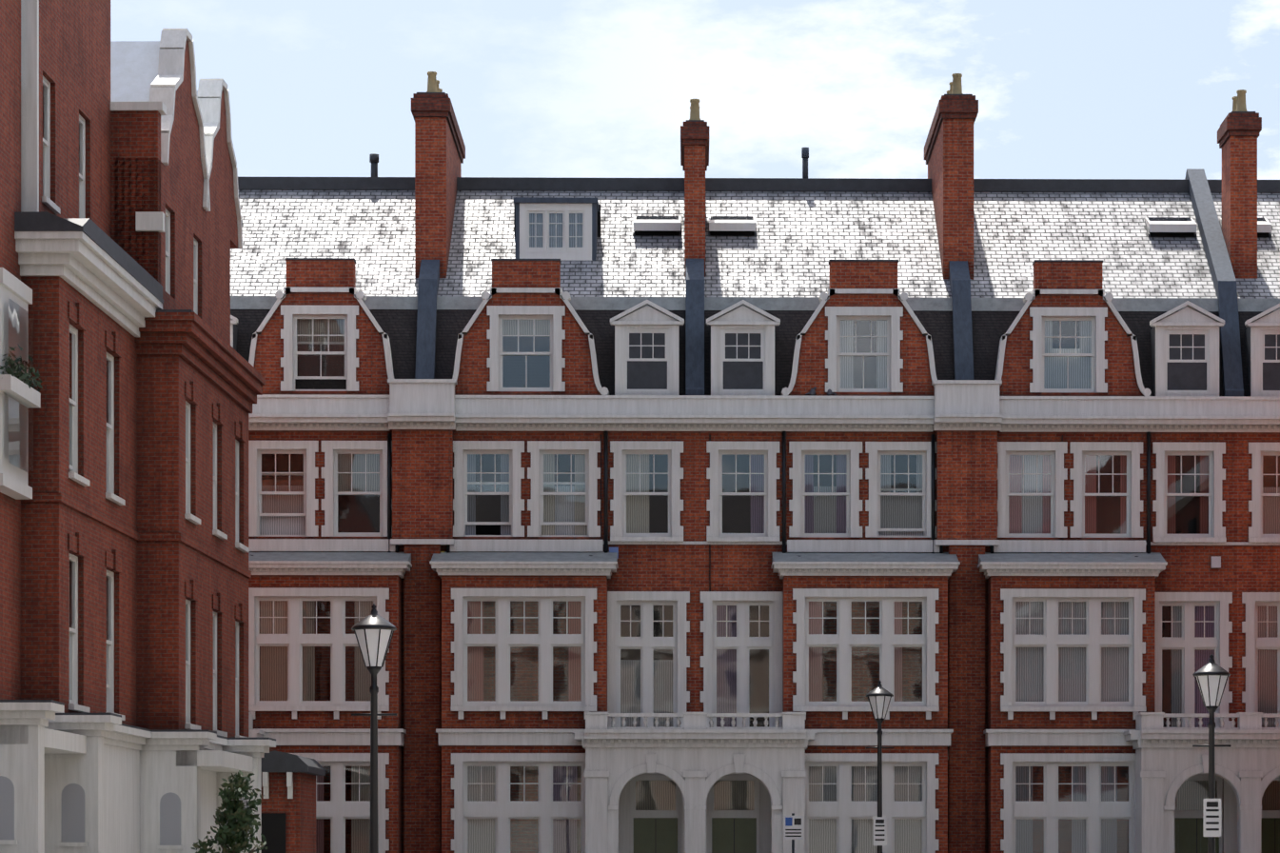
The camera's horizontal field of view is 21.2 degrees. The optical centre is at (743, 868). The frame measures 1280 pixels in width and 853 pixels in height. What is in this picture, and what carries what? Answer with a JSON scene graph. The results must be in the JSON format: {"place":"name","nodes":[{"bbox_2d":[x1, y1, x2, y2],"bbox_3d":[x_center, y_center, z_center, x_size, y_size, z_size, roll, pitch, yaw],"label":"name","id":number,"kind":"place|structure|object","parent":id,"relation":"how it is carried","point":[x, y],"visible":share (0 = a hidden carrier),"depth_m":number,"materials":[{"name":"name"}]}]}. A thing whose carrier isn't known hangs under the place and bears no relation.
{"place":"outdoors","nodes":[
{"label":"outdoors","id":0,"kind":"place"},
{"bbox_2d":[110,0,1279,179],"label":"sky","id":1,"kind":"structure","parent":0,"point":[548,88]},
{"bbox_2d":[230,71,1279,852],"bbox_3d":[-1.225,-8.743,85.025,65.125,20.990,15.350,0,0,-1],"label":"building","id":2,"kind":"structure","parent":0,"point":[518,401],"depth_m":79.81,"materials":[{"name":"brick"}]},
{"bbox_2d":[440,386,1220,759],"bbox_3d":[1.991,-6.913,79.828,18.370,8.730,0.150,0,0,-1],"label":"wall fixtures","id":3,"kind":"object","parent":2,"relation":"attached to","point":[1215,561],"visible":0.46,"depth_m":79.79,"materials":[{"name":"grey"}]},
{"label":"ground surface","id":4,"kind":"structure","parent":0,"visible":0},
{"bbox_2d":[0,0,325,852],"bbox_3d":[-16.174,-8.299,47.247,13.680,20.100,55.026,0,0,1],"label":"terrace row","id":5,"kind":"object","parent":4,"relation":"on","point":[124,579],"visible":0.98,"depth_m":63.93,"materials":[{"name":"brick"}]},
{"bbox_2d":[0,344,42,391],"bbox_3d":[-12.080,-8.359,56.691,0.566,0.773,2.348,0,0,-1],"label":"planter plants","id":6,"kind":"object","parent":5,"relation":"attached to","point":[25,375],"visible":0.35,"depth_m":56.57,"materials":[{"name":"green plant"}]},
{"bbox_2d":[191,769,267,852],"bbox_3d":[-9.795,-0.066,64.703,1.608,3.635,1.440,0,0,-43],"label":"tree","id":7,"kind":"object","parent":4,"relation":"on","point":[231,832],"visible":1,"depth_m":64.54,"materials":[{"name":"green plant"}]},
{"bbox_2d":[351,603,397,852],"bbox_3d":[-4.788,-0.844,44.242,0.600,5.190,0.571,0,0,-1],"label":"street lamp","id":8,"kind":"object","parent":4,"relation":"on","point":[373,630],"visible":1,"depth_m":44.19,"materials":[{"name":"black metal"}]},
{"bbox_2d":[783,812,803,852],"bbox_3d":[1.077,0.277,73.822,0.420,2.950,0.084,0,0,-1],"label":"parking sign","id":9,"kind":"object","parent":4,"relation":"on","point":[793,827],"visible":1,"depth_m":73.78,"materials":[{"name":"white metal"}]},
{"bbox_2d":[865,680,893,852],"bbox_3d":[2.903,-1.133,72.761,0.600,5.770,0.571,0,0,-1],"label":"street lamp","id":10,"kind":"object","parent":4,"relation":"on","point":[879,696],"visible":1,"depth_m":72.69,"materials":[{"name":"black metal"}]},
{"bbox_2d":[1192,653,1231,852],"bbox_3d":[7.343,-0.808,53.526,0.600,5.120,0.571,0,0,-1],"label":"street lamp","id":11,"kind":"object","parent":4,"relation":"on","point":[1211,676],"visible":1,"depth_m":53.45,"materials":[{"name":"black metal"}]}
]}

